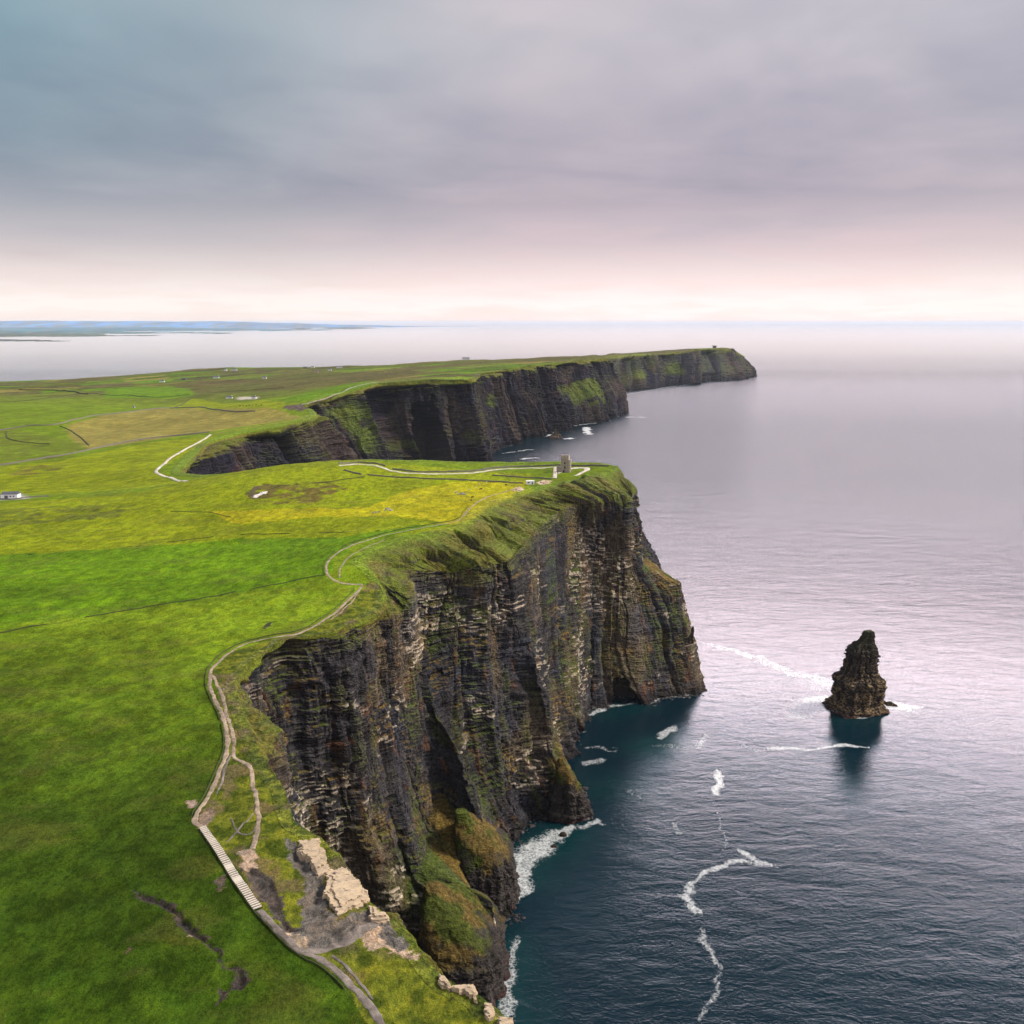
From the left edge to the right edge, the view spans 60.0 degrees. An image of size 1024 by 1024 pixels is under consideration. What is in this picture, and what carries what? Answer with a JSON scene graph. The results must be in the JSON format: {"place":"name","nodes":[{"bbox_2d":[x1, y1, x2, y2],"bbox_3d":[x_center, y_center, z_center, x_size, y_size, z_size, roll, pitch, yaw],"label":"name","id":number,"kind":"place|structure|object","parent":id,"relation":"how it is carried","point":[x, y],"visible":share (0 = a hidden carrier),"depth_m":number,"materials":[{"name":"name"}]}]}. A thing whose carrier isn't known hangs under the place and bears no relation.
{"place":"outdoors","nodes":[
{"label":"outdoors","id":0,"kind":"place"},
{"bbox_2d":[0,339,50,340],"bbox_3d":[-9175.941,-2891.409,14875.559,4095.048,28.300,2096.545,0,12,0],"label":"coastal plain","id":1,"kind":"structure","parent":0,"point":[21,340],"depth_m":14449.02,"materials":[{"name":"grey"}]},
{"bbox_2d":[0,333,156,336],"bbox_3d":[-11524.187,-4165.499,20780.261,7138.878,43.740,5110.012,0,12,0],"label":"coastal plain","id":2,"kind":"structure","parent":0,"point":[40,334],"depth_m":19835.11,"materials":[{"name":"grey"}]},
{"bbox_2d":[0,331,224,333],"bbox_3d":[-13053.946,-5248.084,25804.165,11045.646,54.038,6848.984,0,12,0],"label":"coastal plain","id":3,"kind":"structure","parent":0,"point":[76,332],"depth_m":24557.57,"materials":[{"name":"grey"}]},
{"bbox_2d":[0,327,329,331],"bbox_3d":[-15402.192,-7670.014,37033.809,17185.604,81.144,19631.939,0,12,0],"label":"coastal plain","id":4,"kind":"structure","parent":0,"point":[153,329],"depth_m":33778.02,"materials":[{"name":"green plant"}]},
{"bbox_2d":[154,434,211,481],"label":"road","id":5,"kind":"structure","parent":0,"point":[159,467],"depth_m":1053.45,"materials":[{"name":"beige gravel"}]},
{"bbox_2d":[0,321,474,326],"bbox_3d":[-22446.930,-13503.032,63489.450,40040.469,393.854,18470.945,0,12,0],"label":"hills","id":6,"kind":"structure","parent":0,"point":[122,324],"depth_m":58338.17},
{"bbox_2d":[330,327,362,327],"bbox_3d":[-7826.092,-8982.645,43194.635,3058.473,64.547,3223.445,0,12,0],"label":"island","id":7,"kind":"structure","parent":0,"point":[346,327],"depth_m":42669.01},
{"bbox_2d":[0,348,698,1023],"bbox_3d":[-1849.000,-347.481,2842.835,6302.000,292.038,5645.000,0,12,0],"label":"grassland","id":8,"kind":"structure","parent":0,"point":[122,900],"depth_m":375.87,"materials":[{"name":"green plant"}]},
{"bbox_2d":[0,491,20,497],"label":"farm shed","id":9,"kind":"structure","parent":8,"relation":"on","point":[10,494],"depth_m":861.32,"materials":[{"name":"white paint"}]},
{"bbox_2d":[0,495,48,499],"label":"yard wall","id":10,"kind":"structure","parent":8,"relation":"on","point":[22,497],"depth_m":833.99,"materials":[{"name":"grey stone"}]},
{"bbox_2d":[6,431,48,443],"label":"field wall","id":11,"kind":"structure","parent":8,"relation":"on","point":[25,442],"depth_m":1308.28,"materials":[{"name":"grey stone"}]},
{"bbox_2d":[18,389,86,393],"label":"field wall","id":12,"kind":"structure","parent":8,"relation":"on","point":[55,390],"depth_m":2458.18,"materials":[{"name":"grey stone"}]},
{"bbox_2d":[60,426,88,445],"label":"field wall","id":13,"kind":"structure","parent":8,"relation":"on","point":[77,435],"depth_m":1382.34,"materials":[{"name":"grey stone"}]},
{"bbox_2d":[10,393,189,401],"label":"field wall","id":14,"kind":"structure","parent":8,"relation":"on","point":[94,393],"depth_m":2129.34,"materials":[{"name":"grey stone"}]},
{"bbox_2d":[0,431,209,465],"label":"field wall","id":15,"kind":"structure","parent":8,"relation":"on","point":[101,446],"depth_m":1214.07,"materials":[{"name":"grey stone"}]},
{"bbox_2d":[0,406,254,429],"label":"field wall","id":16,"kind":"structure","parent":8,"relation":"on","point":[122,412],"depth_m":1586.37,"materials":[{"name":"grey stone"}]},
{"bbox_2d":[0,574,324,632],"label":"field wall","id":17,"kind":"structure","parent":8,"relation":"on","point":[167,603],"depth_m":481.21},
{"bbox_2d":[0,530,378,555],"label":"field wall","id":18,"kind":"structure","parent":8,"relation":"on","point":[229,535],"depth_m":630.47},
{"bbox_2d":[216,751,232,793],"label":"footpath","id":19,"kind":"structure","parent":8,"relation":"on","point":[223,773],"depth_m":281.93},
{"bbox_2d":[170,387,283,408],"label":"field wall","id":20,"kind":"structure","parent":8,"relation":"on","point":[222,391],"depth_m":2179.84,"materials":[{"name":"grey stone"}]},
{"bbox_2d":[211,675,261,848],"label":"footpath","id":21,"kind":"structure","parent":8,"relation":"on","point":[257,807],"depth_m":282.28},
{"bbox_2d":[226,813,253,841],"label":"footpath","id":22,"kind":"structure","parent":8,"relation":"on","point":[233,835],"depth_m":245.26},
{"bbox_2d":[230,818,256,834],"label":"footpath","id":23,"kind":"structure","parent":8,"relation":"on","point":[235,828],"depth_m":245.35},
{"bbox_2d":[191,589,354,822],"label":"flag fence","id":24,"kind":"object","parent":8,"relation":"on","point":[214,706],"visible":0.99,"depth_m":398.40,"materials":[{"name":"grey stone"}]},
{"bbox_2d":[199,828,368,1021],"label":"flag fence","id":25,"kind":"object","parent":8,"relation":"on","point":[298,954],"visible":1,"depth_m":200.79,"materials":[{"name":"grey stone"}]},
{"bbox_2d":[248,476,363,496],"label":"field wall","id":26,"kind":"structure","parent":8,"relation":"on","point":[318,482],"depth_m":780.65,"materials":[{"name":"grey stone"}]},
{"bbox_2d":[256,909,384,1023],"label":"footpath","id":27,"kind":"structure","parent":8,"relation":"on","point":[370,1006],"depth_m":191.68,"materials":[{"name":"grey gravel"}]},
{"bbox_2d":[305,382,374,403],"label":"footpath","id":28,"kind":"structure","parent":8,"relation":"on","point":[334,394],"depth_m":1638.78,"materials":[{"name":"grey gravel"}]},
{"bbox_2d":[331,591,358,619],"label":"footpath","id":29,"kind":"structure","parent":8,"relation":"on","point":[346,605],"depth_m":474.13,"materials":[{"name":"beige gravel"}]},
{"bbox_2d":[191,489,512,827],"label":"footpath","id":30,"kind":"structure","parent":8,"relation":"on","point":[194,820],"depth_m":348.84,"materials":[{"name":"beige gravel"}]},
{"bbox_2d":[331,955,372,999],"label":"footpath","id":31,"kind":"structure","parent":8,"relation":"on","point":[347,967],"depth_m":190.24,"materials":[{"name":"grey gravel"}]},
{"bbox_2d":[302,922,408,953],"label":"footpath","id":32,"kind":"structure","parent":8,"relation":"on","point":[348,938],"depth_m":201.41,"materials":[{"name":"grey gravel"}]},
{"bbox_2d":[338,461,384,465],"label":"field wall","id":33,"kind":"structure","parent":8,"relation":"on","point":[360,462],"depth_m":890.25,"materials":[{"name":"grey stone"}]},
{"bbox_2d":[339,538,386,577],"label":"footpath","id":34,"kind":"structure","parent":8,"relation":"on","point":[352,554],"depth_m":548.36,"materials":[{"name":"beige gravel"}]},
{"bbox_2d":[323,510,463,570],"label":"flag fence","id":35,"kind":"object","parent":8,"relation":"on","point":[391,531],"visible":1,"depth_m":617.69,"materials":[{"name":"grey stone"}]},
{"bbox_2d":[339,469,522,483],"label":"field wall","id":36,"kind":"structure","parent":8,"relation":"on","point":[435,478],"depth_m":811.57,"materials":[{"name":"grey stone"}]},
{"bbox_2d":[492,475,551,478],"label":"field wall","id":37,"kind":"structure","parent":8,"relation":"on","point":[522,477],"depth_m":826.92,"materials":[{"name":"grey stone"}]},
{"bbox_2d":[526,480,533,484],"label":"white kiosk","id":38,"kind":"object","parent":8,"relation":"on","point":[529,482],"visible":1,"depth_m":794.39,"materials":[{"name":"paint"}]},
{"bbox_2d":[556,455,571,472],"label":"watchtower","id":39,"kind":"structure","parent":8,"relation":"on","point":[566,460],"depth_m":856.81,"materials":[{"name":"stone"}]},
{"bbox_2d":[170,355,628,476],"bbox_3d":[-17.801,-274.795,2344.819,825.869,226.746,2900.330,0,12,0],"label":"sea cliff","id":40,"kind":"structure","parent":0,"point":[482,417],"depth_m":1881.11,"materials":[{"name":"black stone"}]},
{"bbox_2d":[339,464,550,473],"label":"paved path","id":41,"kind":"structure","parent":0,"point":[438,473],"depth_m":854.40,"materials":[{"name":"beige stone"}]},
{"bbox_2d":[224,462,706,1023],"bbox_3d":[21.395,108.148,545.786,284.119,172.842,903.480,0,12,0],"label":"sea cliff","id":42,"kind":"structure","parent":0,"point":[480,660],"depth_m":541.27,"materials":[{"name":"grey stone"}]},
{"bbox_2d":[198,826,261,909],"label":"stone stairs","id":43,"kind":"structure","parent":42,"relation":"on","point":[245,890],"depth_m":227.41,"materials":[{"name":"beige stone"}]},
{"bbox_2d":[297,838,329,878],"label":"flagstone slab","id":44,"kind":"structure","parent":42,"relation":"on","point":[312,852],"depth_m":233.31,"materials":[{"name":"beige stone"}]},
{"bbox_2d":[322,867,369,915],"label":"flagstone slab","id":45,"kind":"structure","parent":42,"relation":"on","point":[344,891],"depth_m":217.62,"materials":[{"name":"beige stone"}]},
{"bbox_2d":[368,905,389,923],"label":"rock","id":46,"kind":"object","parent":42,"relation":"on","point":[376,916],"depth_m":207.62,"materials":[{"name":"beige stone"}]},
{"bbox_2d":[438,974,451,991],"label":"flagstone slab","id":47,"kind":"structure","parent":42,"relation":"on","point":[443,982],"depth_m":187.50,"materials":[{"name":"beige stone"}]},
{"bbox_2d":[418,881,510,1006],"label":"rock buttress","id":48,"kind":"object","parent":42,"relation":"attached to","point":[462,936],"visible":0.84,"depth_m":400.27,"materials":[{"name":"green plant"}]},
{"bbox_2d":[451,984,477,1003],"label":"flagstone slab","id":49,"kind":"structure","parent":42,"relation":"on","point":[470,991],"depth_m":184.90,"materials":[{"name":"beige stone"}]},
{"bbox_2d":[454,808,520,911],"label":"rock buttress","id":50,"kind":"object","parent":42,"relation":"attached to","point":[484,849],"visible":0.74,"depth_m":459.14,"materials":[{"name":"green plant"}]},
{"bbox_2d":[484,1002,494,1021],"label":"flagstone slab","id":51,"kind":"structure","parent":42,"relation":"on","point":[489,1011],"depth_m":178.19,"materials":[{"name":"beige stone"}]},
{"bbox_2d":[392,464,608,472],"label":"parapet wall","id":52,"kind":"structure","parent":42,"relation":"on","point":[497,467],"depth_m":883.37,"materials":[{"name":"grey stone"}]},
{"bbox_2d":[497,1016,513,1023],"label":"flagstone slab","id":53,"kind":"structure","parent":42,"relation":"on","point":[505,1020],"depth_m":175.61,"materials":[{"name":"beige stone"}]},
{"bbox_2d":[546,756,593,824],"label":"rock buttress","id":54,"kind":"object","parent":42,"relation":"attached to","point":[568,803],"visible":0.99,"depth_m":544.68,"materials":[{"name":"grey stone"}]},
{"bbox_2d":[688,626,693,643],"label":"rock pinnacle","id":55,"kind":"object","parent":42,"relation":"on","point":[690,639],"visible":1,"depth_m":754.03,"materials":[{"name":"brown stone"}]},
{"bbox_2d":[0,324,1023,1023],"bbox_3d":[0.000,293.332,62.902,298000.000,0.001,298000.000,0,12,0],"label":"sea","id":56,"kind":"structure","parent":0,"point":[764,836],"depth_m":733.94,"materials":[{"name":"liquid"}]},
{"bbox_2d":[549,429,562,438],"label":"sea stack","id":57,"kind":"object","parent":56,"relation":"in","point":[556,434],"visible":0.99,"depth_m":2333.83,"materials":[{"name":"brown stone"}]},
{"bbox_2d":[559,832,566,836],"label":"sea rock","id":58,"kind":"object","parent":56,"relation":"in","point":[562,834],"visible":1,"depth_m":528.56,"materials":[{"name":"black stone"}]},
{"bbox_2d":[505,693,703,967],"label":"fallen rocks","id":59,"kind":"object","parent":56,"relation":"in","point":[586,795],"visible":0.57,"depth_m":572.89,"materials":[{"name":"stone"}]},
{"bbox_2d":[822,630,889,718],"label":"sea stack","id":60,"kind":"object","parent":56,"relation":"in","point":[859,687],"visible":1,"depth_m":689.36,"materials":[{"name":"brown stone"}]},
{"bbox_2d":[884,701,893,705],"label":"sea rock","id":61,"kind":"object","parent":56,"relation":"in","point":[889,703],"visible":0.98,"depth_m":709.32,"materials":[{"name":"brown stone"}]},
{"bbox_2d":[0,0,1023,323],"label":"sky","id":62,"kind":"structure","parent":0,"point":[264,161],"materials":[{"name":"grey"}]},
{"bbox_2d":[553,467,556,477],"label":"paved path","id":63,"kind":"structure","parent":0,"point":[554,473],"depth_m":847.68,"materials":[{"name":"white concrete"}]},
{"bbox_2d":[558,467,589,475],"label":"paved path","id":64,"kind":"structure","parent":0,"point":[586,469],"depth_m":868.44,"materials":[{"name":"beige stone"}]},
{"bbox_2d":[536,348,756,390],"bbox_3d":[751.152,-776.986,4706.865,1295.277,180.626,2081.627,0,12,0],"label":"sea cliff","id":65,"kind":"structure","parent":0,"point":[633,372],"depth_m":4412.69,"materials":[{"name":"grey stone"}]}
]}

